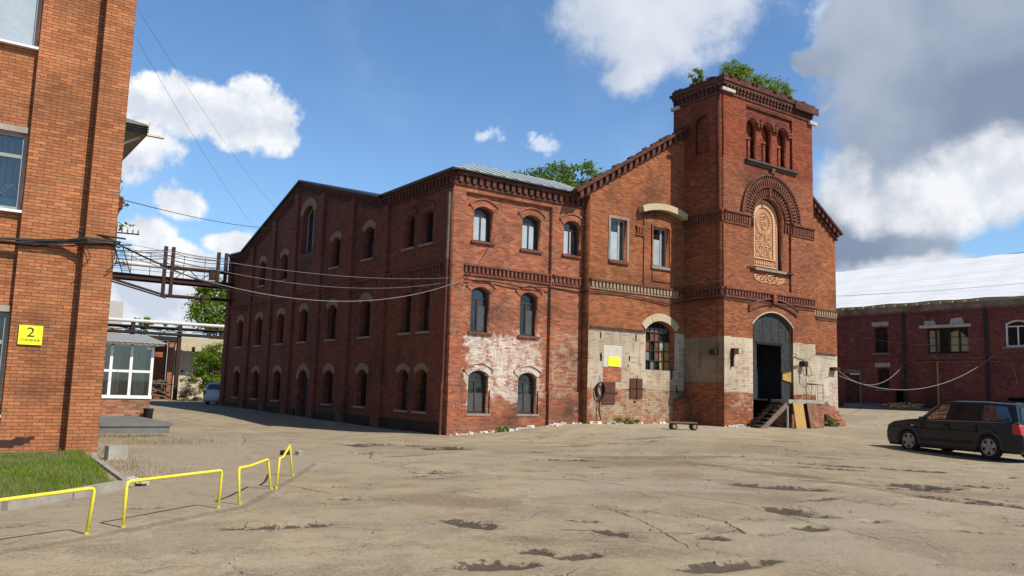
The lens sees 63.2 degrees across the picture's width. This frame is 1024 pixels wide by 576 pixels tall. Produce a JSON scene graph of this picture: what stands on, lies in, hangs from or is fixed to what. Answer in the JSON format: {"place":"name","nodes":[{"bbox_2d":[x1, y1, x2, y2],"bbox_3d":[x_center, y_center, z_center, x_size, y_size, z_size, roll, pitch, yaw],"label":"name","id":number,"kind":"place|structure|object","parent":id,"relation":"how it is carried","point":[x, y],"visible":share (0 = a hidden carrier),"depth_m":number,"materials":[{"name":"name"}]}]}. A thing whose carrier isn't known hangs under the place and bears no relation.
{"place":"outdoors","nodes":[
{"label":"outdoors","id":0,"kind":"place"},
{"bbox_2d":[0,447,118,497],"bbox_3d":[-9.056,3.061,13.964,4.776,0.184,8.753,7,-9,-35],"label":"grass","id":1,"kind":"structure","parent":0,"point":[91,465],"depth_m":14.00,"materials":[{"name":"green plant"}]},
{"bbox_2d":[104,372,133,394],"bbox_3d":[-15.083,3.684,31.929,0.840,1.025,0.840,7,-9,-35],"label":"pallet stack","id":2,"kind":"object","parent":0,"point":[122,388],"visible":0.37,"depth_m":31.64,"materials":[{"name":"brown wood"}]},
{"bbox_2d":[0,387,1023,575],"bbox_3d":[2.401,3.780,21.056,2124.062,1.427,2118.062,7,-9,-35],"label":"ground","id":3,"kind":"structure","parent":0,"point":[356,506],"depth_m":12.52,"materials":[{"name":"concrete"}]},
{"bbox_2d":[0,487,95,534],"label":"hoop rail","id":4,"kind":"object","parent":3,"relation":"on","point":[86,532],"visible":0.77,"depth_m":8.75,"materials":[{"name":"yellow metal"}]},
{"bbox_2d":[0,452,125,510],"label":"kerb","id":5,"kind":"structure","parent":3,"relation":"on","point":[111,486],"depth_m":11.76,"materials":[{"name":"concrete"}]},
{"bbox_2d":[0,0,164,452],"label":"brick office building","id":6,"kind":"structure","parent":3,"relation":"on","point":[72,136],"depth_m":19.16,"materials":[{"name":"orange brick"}]},
{"bbox_2d":[0,305,10,417],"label":"window","id":7,"kind":"structure","parent":6,"relation":"in","point":[4,316],"depth_m":18.57,"materials":[{"name":"white glass"}]},
{"bbox_2d":[0,123,28,213],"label":"window","id":8,"kind":"structure","parent":6,"relation":"in","point":[11,205],"depth_m":19.02,"materials":[{"name":"clear glass"}]},
{"bbox_2d":[0,0,41,50],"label":"window","id":9,"kind":"structure","parent":6,"relation":"in","point":[19,19],"depth_m":19.30,"materials":[{"name":"grey glass"}]},
{"bbox_2d":[17,325,42,344],"bbox_3d":[-10.779,1.055,18.637,0.470,0.430,0.031,7,-9,-35],"label":"building number sign","id":10,"kind":"object","parent":6,"relation":"attached to","point":[29,335],"visible":1,"depth_m":18.62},
{"bbox_2d":[0,231,125,272],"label":"cable bundle","id":11,"kind":"object","parent":6,"relation":"attached to","point":[45,242],"visible":1,"depth_m":19.07,"materials":[{"name":"black rubber"}]},
{"bbox_2d":[121,242,435,278],"bbox_3d":[-5.813,-0.726,25.494,0.012,0.990,13.720,-2,-8,30],"label":"overhead cable","id":12,"kind":"object","parent":11,"relation":"attached to","point":[269,268],"visible":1,"depth_m":23.39,"materials":[{"name":"black rubber"}]},
{"bbox_2d":[117,180,134,230],"bbox_3d":[-10.845,-2.306,22.962,0.487,1.460,0.937,-3,-9,35],"label":"wall sapling","id":13,"kind":"object","parent":6,"relation":"attached to","point":[122,225],"visible":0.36,"depth_m":23.06,"materials":[{"name":"green plant"}]},
{"bbox_2d":[114,224,139,259],"bbox_3d":[-9.215,-1.068,19.895,0.562,0.850,0.110,7,-9,-39],"label":"wire bracket","id":14,"kind":"object","parent":6,"relation":"attached to","point":[122,232],"visible":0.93,"depth_m":19.86,"materials":[{"name":"metal"}]},
{"bbox_2d":[107,301,123,332],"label":"apartment block","id":15,"kind":"structure","parent":3,"relation":"on","point":[116,309],"depth_m":162.35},
{"bbox_2d":[104,445,127,459],"bbox_3d":[-8.336,3.479,17.526,0.220,0.320,0.400,-5,-10,43],"label":"concrete block","id":16,"kind":"object","parent":3,"relation":"on","point":[116,452],"depth_m":17.44,"materials":[{"name":"white concrete"}]},
{"bbox_2d":[100,333,166,416],"bbox_3d":[-15.621,3.192,31.378,4.000,3.235,3.550,7,-9,-35],"label":"glazed porch","id":17,"kind":"object","parent":3,"relation":"on","point":[138,361],"visible":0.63,"depth_m":30.94,"materials":[{"name":"brick"}]},
{"bbox_2d":[102,343,154,398],"bbox_3d":[-15.863,3.103,31.466,3.690,2.020,3.140,7,-9,-35],"label":"window frame","id":18,"kind":"structure","parent":17,"relation":"in","point":[148,371],"depth_m":31.03,"materials":[{"name":"white plastic"}]},
{"bbox_2d":[98,416,172,433],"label":"entrance slab","id":19,"kind":"structure","parent":3,"relation":"on","point":[121,424],"depth_m":26.20,"materials":[{"name":"grey concrete"}]},
{"bbox_2d":[123,475,149,486],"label":"broken kerb","id":20,"kind":"structure","parent":3,"relation":"on","point":[130,477],"depth_m":13.19,"materials":[{"name":"concrete"}]},
{"bbox_2d":[63,432,227,480],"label":"dry weeds","id":21,"kind":"object","parent":3,"relation":"on","point":[124,436],"visible":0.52,"depth_m":21.62,"materials":[{"name":"beige plant"}]},
{"bbox_2d":[143,408,153,418],"bbox_3d":[-13.433,4.775,30.716,0.361,0.660,0.370,7,-9,-35],"label":"litter bin","id":22,"kind":"object","parent":3,"relation":"on","point":[147,412],"visible":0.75,"depth_m":30.61,"materials":[{"name":"black metal"}]},
{"bbox_2d":[125,316,177,335],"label":"tree","id":23,"kind":"object","parent":3,"relation":"on","point":[148,324],"visible":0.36,"depth_m":95.14,"materials":[{"name":"green plant"}]},
{"bbox_2d":[151,379,172,398],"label":"timber pile","id":24,"kind":"object","parent":3,"relation":"on","point":[155,392],"visible":0.25,"depth_m":65.36,"materials":[{"name":"brown wood"}]},
{"bbox_2d":[106,333,222,398],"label":"ruined building","id":25,"kind":"structure","parent":3,"relation":"on","point":[189,347],"depth_m":67.77,"materials":[{"name":"brick"}]},
{"bbox_2d":[107,317,223,399],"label":"pipe rack","id":26,"kind":"object","parent":3,"relation":"on","point":[179,334],"visible":0.37,"depth_m":65.24,"materials":[{"name":"metal"}]},
{"bbox_2d":[120,469,222,527],"bbox_3d":[-4.162,2.607,10.309,0.056,0.609,1.824,0,-7,16],"label":"hoop rail","id":27,"kind":"object","parent":3,"relation":"on","point":[122,525],"visible":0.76,"depth_m":10.09,"materials":[{"name":"yellow metal"}]},
{"bbox_2d":[177,371,201,400],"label":"dry bush","id":28,"kind":"object","parent":3,"relation":"on","point":[184,392],"visible":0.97,"depth_m":62.20,"materials":[{"name":"beige plant"}]},
{"bbox_2d":[185,341,222,391],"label":"lane bush","id":29,"kind":"object","parent":3,"relation":"on","point":[210,356],"visible":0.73,"depth_m":63.50,"materials":[{"name":"green plant"}]},
{"bbox_2d":[182,279,226,339],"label":"leafy tree","id":30,"kind":"object","parent":3,"relation":"on","point":[208,315],"visible":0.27,"depth_m":82.02,"materials":[{"name":"green plant"}]},
{"bbox_2d":[203,382,219,403],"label":"parked car","id":31,"kind":"object","parent":3,"relation":"on","point":[211,392],"visible":0.48,"depth_m":53.98,"materials":[{"name":"paint"}]},
{"bbox_2d":[237,458,272,504],"bbox_3d":[-3.832,2.889,12.422,0.118,0.590,1.798,2,-7,-2],"label":"hoop rail","id":32,"kind":"object","parent":3,"relation":"on","point":[251,465],"visible":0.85,"depth_m":12.11,"materials":[{"name":"yellow metal"}]},
{"bbox_2d":[274,444,293,489],"bbox_3d":[-3.936,3.094,14.383,0.124,0.656,1.940,3,-7,-7],"label":"hoop rail","id":33,"kind":"object","parent":3,"relation":"on","point":[278,466],"visible":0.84,"depth_m":14.13,"materials":[{"name":"yellow metal"}]},
{"bbox_2d":[280,450,289,454],"bbox_3d":[-5.463,3.973,20.029,0.142,0.141,0.220,-2,-8,26],"label":"broken brick","id":34,"kind":"object","parent":3,"relation":"on","point":[283,451],"visible":0.57,"depth_m":19.96,"materials":[{"name":"grey brick"}]},
{"bbox_2d":[295,450,303,454],"bbox_3d":[-5.132,3.989,20.079,0.142,0.141,0.170,-2,-8,26],"label":"broken brick","id":35,"kind":"object","parent":3,"relation":"on","point":[298,452],"visible":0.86,"depth_m":20.03,"materials":[{"name":"concrete"}]},
{"bbox_2d":[496,425,509,431],"bbox_3d":[-0.387,5.400,31.913,0.787,0.323,0.470,7,-9,-35],"label":"wall weed","id":36,"kind":"object","parent":3,"relation":"on","point":[501,429],"depth_m":31.87,"materials":[{"name":"green plant"}]},
{"bbox_2d":[217,72,842,434],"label":"brick factory","id":37,"kind":"structure","parent":3,"relation":"on","point":[715,185],"depth_m":36.85,"materials":[{"name":"red brick"}]},
{"bbox_2d":[112,246,233,302],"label":"pipe bridge","id":38,"kind":"structure","parent":37,"relation":"attached to","point":[162,280],"depth_m":51.38,"materials":[{"name":"metal"}]},
{"bbox_2d":[136,38,252,224],"bbox_3d":[-12.227,-4.756,35.197,0.009,0.971,30.824,3,-7,-11],"label":"overhead cable","id":39,"kind":"object","parent":37,"relation":"attached to","point":[184,121],"visible":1,"depth_m":25.90,"materials":[{"name":"grey metal"}]},
{"bbox_2d":[140,13,268,199],"bbox_3d":[-11.333,-5.681,34.081,0.009,1.158,28.104,3,-7,-9],"label":"overhead cable","id":40,"kind":"object","parent":37,"relation":"attached to","point":[195,99],"visible":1,"depth_m":26.07,"materials":[{"name":"grey metal"}]},
{"bbox_2d":[119,198,295,228],"bbox_3d":[-10.634,-2.707,32.686,0.020,4.067,24.786,2,-7,-5],"label":"overhead cable","id":41,"kind":"object","parent":37,"relation":"attached to","point":[206,219],"visible":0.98,"depth_m":27.39,"materials":[{"name":"black rubber"}]},
{"bbox_2d":[121,245,300,298],"bbox_3d":[-10.156,-0.264,31.563,0.044,1.483,24.047,2,-7,-4],"label":"overhead cable","id":42,"kind":"object","parent":37,"relation":"attached to","point":[195,278],"visible":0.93,"depth_m":25.48,"materials":[{"name":"black rubber"}]},
{"bbox_2d":[231,366,240,398],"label":"window","id":43,"kind":"structure","parent":37,"relation":"in","point":[237,368],"depth_m":51.26,"materials":[{"name":"grey brick"}]},
{"bbox_2d":[234,315,244,347],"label":"window","id":44,"kind":"structure","parent":37,"relation":"in","point":[241,317],"depth_m":51.70,"materials":[{"name":"grey brick"}]},
{"bbox_2d":[249,365,259,399],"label":"window","id":45,"kind":"structure","parent":37,"relation":"in","point":[256,368],"depth_m":48.51,"materials":[{"name":"beige stone"}]},
{"bbox_2d":[253,312,263,346],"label":"window","id":46,"kind":"structure","parent":37,"relation":"in","point":[259,314],"depth_m":48.87,"materials":[{"name":"grey brick"}]},
{"bbox_2d":[257,256,267,287],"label":"window","id":47,"kind":"structure","parent":37,"relation":"in","point":[263,258],"depth_m":49.35,"materials":[{"name":"beige stone"}]},
{"bbox_2d":[270,365,281,401],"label":"window","id":48,"kind":"structure","parent":37,"relation":"in","point":[277,367],"depth_m":45.74,"materials":[{"name":"grey brick"}]},
{"bbox_2d":[120,245,439,287],"bbox_3d":[-5.877,-0.510,25.549,0.012,1.088,13.805,-2,-8,29],"label":"overhead cable","id":49,"kind":"object","parent":37,"relation":"attached to","point":[249,276],"visible":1,"depth_m":22.69,"materials":[{"name":"black rubber"}]},
{"bbox_2d":[274,308,285,344],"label":"window","id":50,"kind":"structure","parent":37,"relation":"in","point":[281,310],"depth_m":46.14,"materials":[{"name":"grey brick"}]},
{"bbox_2d":[278,248,289,282],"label":"window","id":51,"kind":"structure","parent":37,"relation":"in","point":[285,251],"depth_m":46.53,"materials":[{"name":"grey wood"}]},
{"bbox_2d":[117,251,463,301],"bbox_3d":[-5.543,-0.344,25.598,0.022,1.696,14.267,-3,-8,31],"label":"overhead cable","id":52,"kind":"object","parent":37,"relation":"attached to","point":[269,294],"visible":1,"depth_m":23.13,"materials":[{"name":"grey rubber"}]},
{"bbox_2d":[296,303,308,343],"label":"window","id":53,"kind":"structure","parent":37,"relation":"in","point":[303,306],"depth_m":43.51,"materials":[{"name":"grey brick"}]},
{"bbox_2d":[295,363,309,415],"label":"door","id":54,"kind":"structure","parent":37,"relation":"in","point":[303,366],"depth_m":42.78,"materials":[{"name":"brown wood"}]},
{"bbox_2d":[300,197,317,252],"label":"window","id":55,"kind":"structure","parent":37,"relation":"in","point":[311,201],"depth_m":44.41,"materials":[{"name":"grey glass"}]},
{"bbox_2d":[320,364,334,405],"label":"window","id":56,"kind":"structure","parent":37,"relation":"in","point":[330,367],"depth_m":40.23,"materials":[{"name":"grey wood"}]},
{"bbox_2d":[324,298,338,341],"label":"window","id":57,"kind":"structure","parent":37,"relation":"in","point":[332,301],"depth_m":40.60,"materials":[{"name":"brick"}]},
{"bbox_2d":[328,231,342,269],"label":"window","id":58,"kind":"structure","parent":37,"relation":"in","point":[338,234],"depth_m":40.95,"materials":[{"name":"beige stone"}]},
{"bbox_2d":[353,363,369,408],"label":"window","id":59,"kind":"structure","parent":37,"relation":"in","point":[361,366],"depth_m":37.26,"materials":[{"name":"grey wood"}]},
{"bbox_2d":[356,292,372,338],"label":"window","id":60,"kind":"structure","parent":37,"relation":"in","point":[368,296],"depth_m":37.65,"materials":[{"name":"grey wood"}]},
{"bbox_2d":[360,220,376,261],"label":"window","id":61,"kind":"structure","parent":37,"relation":"in","point":[372,223],"depth_m":38.01,"materials":[{"name":"grey wood"}]},
{"bbox_2d":[393,363,409,412],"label":"window","id":62,"kind":"structure","parent":37,"relation":"in","point":[401,366],"depth_m":34.12,"materials":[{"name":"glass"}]},
{"bbox_2d":[397,284,413,334],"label":"window","id":63,"kind":"structure","parent":37,"relation":"in","point":[406,287],"depth_m":34.49,"materials":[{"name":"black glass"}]},
{"bbox_2d":[401,207,417,251],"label":"window","id":64,"kind":"structure","parent":37,"relation":"in","point":[409,211],"depth_m":34.86,"materials":[{"name":"red brick"}]},
{"bbox_2d":[411,363,428,413],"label":"window","id":65,"kind":"structure","parent":37,"relation":"in","point":[419,366],"depth_m":32.90,"materials":[{"name":"black glass"}]},
{"bbox_2d":[415,281,432,333],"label":"window","id":66,"kind":"structure","parent":37,"relation":"in","point":[420,287],"depth_m":33.26,"materials":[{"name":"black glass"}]},
{"bbox_2d":[419,201,436,246],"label":"window","id":67,"kind":"structure","parent":37,"relation":"in","point":[427,205],"depth_m":33.64,"materials":[{"name":"brown brick"}]},
{"bbox_2d":[463,362,494,415],"bbox_3d":[-1.356,3.865,31.934,1.414,2.046,0.380,7,-9,-35],"label":"window","id":68,"kind":"structure","parent":37,"relation":"in","point":[476,380],"depth_m":32.04,"materials":[{"name":"clear glass"}]},
{"bbox_2d":[466,278,496,334],"bbox_3d":[-1.280,0.728,32.310,1.388,2.166,0.380,7,-9,-35],"label":"window","id":69,"kind":"structure","parent":37,"relation":"in","point":[477,318],"depth_m":32.43,"materials":[{"name":"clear glass"}]},
{"bbox_2d":[469,198,499,245],"bbox_3d":[-1.175,-2.604,32.726,1.401,1.806,0.380,7,-9,-35],"label":"window","id":70,"kind":"structure","parent":37,"relation":"in","point":[481,232],"depth_m":32.81,"materials":[{"name":"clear glass"}]},
{"bbox_2d":[514,364,542,415],"bbox_3d":[0.548,4.086,33.277,1.414,2.046,0.380,7,-9,-35],"label":"window","id":71,"kind":"structure","parent":37,"relation":"in","point":[525,381],"depth_m":33.39,"materials":[{"name":"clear glass"}]},
{"bbox_2d":[516,284,543,338],"bbox_3d":[0.624,0.949,33.652,1.388,2.166,0.380,7,-9,-35],"label":"window","id":72,"kind":"structure","parent":37,"relation":"in","point":[527,302],"depth_m":33.77,"materials":[{"name":"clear glass"}]},
{"bbox_2d":[518,207,545,253],"bbox_3d":[0.741,-2.362,34.075,1.421,1.846,0.380,7,-9,-35],"label":"window","id":73,"kind":"structure","parent":37,"relation":"in","point":[529,226],"depth_m":34.17,"materials":[{"name":"clear glass"}]},
{"bbox_2d":[560,213,584,258],"bbox_3d":[2.485,-2.201,35.123,1.445,1.886,0.380,7,-9,-35],"label":"window","id":74,"kind":"structure","parent":37,"relation":"in","point":[570,230],"depth_m":35.22,"materials":[{"name":"clear glass"}]},
{"bbox_2d":[595,382,604,419],"bbox_3d":[3.652,4.527,34.467,0.574,1.838,0.146,7,-9,-35],"label":"cable coil","id":75,"kind":"object","parent":37,"relation":"hanging from","point":[597,393],"visible":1,"depth_m":34.37,"materials":[{"name":"black rubber"}]},
{"bbox_2d":[608,357,619,366],"bbox_3d":[4.314,3.113,35.173,0.660,0.400,0.026,7,-9,-35],"label":"wall notice","id":76,"kind":"object","parent":37,"relation":"attached to","point":[614,361],"depth_m":35.16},
{"bbox_2d":[608,219,628,264],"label":"window","id":77,"kind":"structure","parent":37,"relation":"in","point":[617,227],"depth_m":36.13,"materials":[{"name":"clear glass"}]},
{"bbox_2d":[464,279,837,320],"bbox_3d":[8.536,0.640,37.173,23.359,0.264,2.690,6,-8,-33],"label":"overhead cable","id":78,"kind":"object","parent":37,"relation":"attached to","point":[642,297],"visible":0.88,"depth_m":36.06,"materials":[{"name":"black rubber"}]},
{"bbox_2d":[641,314,679,370],"bbox_3d":[6.481,2.398,37.029,2.372,2.500,0.410,7,-9,-35],"label":"window","id":79,"kind":"structure","parent":37,"relation":"in","point":[657,336],"depth_m":37.16,"materials":[{"name":"black glass"}]},
{"bbox_2d":[651,228,671,270],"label":"window","id":80,"kind":"structure","parent":37,"relation":"in","point":[659,240],"depth_m":37.61,"materials":[{"name":"clear glass"}]},
{"bbox_2d":[687,67,706,82],"bbox_3d":[8.846,-9.807,39.593,0.886,1.184,1.185,-5,-9,42],"label":"parapet shrub","id":81,"kind":"object","parent":37,"relation":"on","point":[699,75],"visible":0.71,"depth_m":39.48,"materials":[{"name":"green plant"}]},
{"bbox_2d":[716,59,797,98],"bbox_3d":[11.776,-9.828,39.928,5.167,1.486,1.719,7,-9,-35],"label":"parapet shrub","id":82,"kind":"object","parent":37,"relation":"on","point":[743,72],"visible":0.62,"depth_m":39.40,"materials":[{"name":"green plant"}]},
{"bbox_2d":[822,283,1021,296],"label":"overhead cable","id":83,"kind":"object","parent":37,"relation":"attached to","point":[917,291],"visible":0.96,"depth_m":43.48,"materials":[{"name":"black rubber"}]},
{"bbox_2d":[512,159,608,187],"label":"leafy tree","id":84,"kind":"object","parent":3,"relation":"on","point":[568,178],"visible":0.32,"depth_m":73.79,"materials":[{"name":"green plant"}]},
{"bbox_2d":[243,436,989,546],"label":"pavement cracks","id":85,"kind":"object","parent":3,"relation":"on","point":[674,494],"visible":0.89,"depth_m":13.36,"materials":[{"name":"grey asphalt"}]},
{"bbox_2d":[615,413,639,423],"bbox_3d":[4.858,5.507,35.005,1.480,0.487,0.536,7,-9,-35],"label":"wall weed","id":86,"kind":"object","parent":3,"relation":"on","point":[619,419],"depth_m":34.97,"materials":[{"name":"green plant"}]},
{"bbox_2d":[454,421,875,435],"bbox_3d":[9.613,6.219,36.845,26.866,0.677,2.547,6,-8,-29],"label":"lime rubble","id":87,"kind":"object","parent":3,"relation":"on","point":[564,423],"visible":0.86,"depth_m":33.73,"materials":[{"name":"white stone"}]},
{"bbox_2d":[666,421,697,429],"bbox_3d":[6.502,5.270,31.830,1.145,0.297,0.325,3,-7,-7],"label":"trolley","id":88,"kind":"object","parent":3,"relation":"on","point":[674,426],"visible":1,"depth_m":31.72,"materials":[{"name":"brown wood"}]},
{"bbox_2d":[792,402,806,428],"bbox_3d":[12.693,5.629,36.749,0.760,1.139,0.240,7,-9,-35],"label":"leaning board","id":89,"kind":"object","parent":3,"relation":"on","point":[799,416],"visible":1,"depth_m":36.71,"materials":[{"name":"yellow wood"}]},
{"bbox_2d":[806,403,819,428],"bbox_3d":[13.500,5.722,37.306,0.730,1.139,0.260,7,-9,-35],"label":"leaning board","id":90,"kind":"object","parent":3,"relation":"on","point":[813,417],"visible":1,"depth_m":37.27,"materials":[{"name":"brown wood"}]},
{"bbox_2d":[824,414,835,426],"bbox_3d":[15.137,6.303,39.696,0.610,0.614,0.180,2,-7,-2],"label":"dark plank","id":91,"kind":"object","parent":3,"relation":"on","point":[826,416],"visible":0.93,"depth_m":39.65,"materials":[{"name":"brown wood"}]},
{"bbox_2d":[824,417,840,426],"bbox_3d":[15.309,6.427,39.824,1.246,0.534,0.488,7,-9,-35],"label":"wall weed","id":92,"kind":"object","parent":3,"relation":"on","point":[832,420],"depth_m":39.70,"materials":[{"name":"green plant"}]},
{"bbox_2d":[824,402,845,425],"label":"brick ruin","id":93,"kind":"object","parent":3,"relation":"on","point":[831,411],"visible":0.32,"depth_m":40.29,"materials":[{"name":"brick"}]},
{"bbox_2d":[844,402,932,410],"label":"apron","id":94,"kind":"object","parent":3,"relation":"on","point":[862,405],"visible":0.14,"depth_m":53.51,"materials":[{"name":"grey concrete"}]},
{"bbox_2d":[882,402,922,408],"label":"scrap heap","id":95,"kind":"object","parent":94,"relation":"on","point":[901,405],"visible":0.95,"depth_m":51.80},
{"bbox_2d":[936,361,941,403],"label":"gas pipe","id":96,"kind":"object","parent":94,"relation":"on","point":[937,366],"visible":0.79,"depth_m":51.52,"materials":[{"name":"metal"}]},
{"bbox_2d":[836,252,1023,407],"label":"brick warehouse","id":97,"kind":"structure","parent":3,"relation":"on","point":[968,324],"depth_m":53.75,"materials":[{"name":"red brick"}]},
{"bbox_2d":[844,327,857,351],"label":"blind window","id":98,"kind":"structure","parent":97,"relation":"in","point":[845,328],"depth_m":57.34,"materials":[{"name":"brick"}]},
{"bbox_2d":[843,369,861,402],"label":"door","id":99,"kind":"structure","parent":97,"relation":"in","point":[854,390],"depth_m":56.84,"materials":[{"name":"wood"}]},
{"bbox_2d":[839,360,906,384],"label":"overhead cable","id":100,"kind":"object","parent":97,"relation":"attached to","point":[878,383],"visible":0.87,"depth_m":49.45,"materials":[{"name":"grey rubber"}]},
{"bbox_2d":[871,322,889,353],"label":"window","id":101,"kind":"structure","parent":97,"relation":"in","point":[881,333],"depth_m":55.62,"materials":[{"name":"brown wood"}]},
{"bbox_2d":[874,362,890,390],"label":"window","id":102,"kind":"structure","parent":97,"relation":"in","point":[883,373],"depth_m":55.20,"materials":[{"name":"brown wood"}]},
{"bbox_2d":[840,354,995,389],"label":"overhead cable","id":103,"kind":"object","parent":97,"relation":"attached to","point":[919,388],"visible":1,"depth_m":46.73,"materials":[{"name":"grey rubber"}]},
{"bbox_2d":[925,388,939,407],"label":"door","id":104,"kind":"structure","parent":97,"relation":"in","point":[930,393],"depth_m":52.31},
{"bbox_2d":[919,317,970,353],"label":"window","id":105,"kind":"structure","parent":97,"relation":"in","point":[943,339],"depth_m":51.98,"materials":[{"name":"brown wood"}]},
{"bbox_2d":[907,359,1017,382],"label":"overhead cable","id":106,"kind":"object","parent":97,"relation":"attached to","point":[972,361],"visible":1,"depth_m":50.40,"materials":[{"name":"black rubber"}]},
{"bbox_2d":[1000,313,1023,348],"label":"window","id":107,"kind":"structure","parent":97,"relation":"in","point":[1015,328],"depth_m":48.89,"materials":[{"name":"red brick"}]},
{"bbox_2d":[887,399,1023,458],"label":"parked car","id":108,"kind":"object","parent":3,"relation":"on","point":[988,429],"visible":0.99,"depth_m":26.27,"materials":[{"name":"black paint"}]},
{"bbox_2d":[110,0,1023,376],"label":"sky","id":109,"kind":"structure","parent":0,"point":[918,135],"materials":[{"name":"blue"}]},
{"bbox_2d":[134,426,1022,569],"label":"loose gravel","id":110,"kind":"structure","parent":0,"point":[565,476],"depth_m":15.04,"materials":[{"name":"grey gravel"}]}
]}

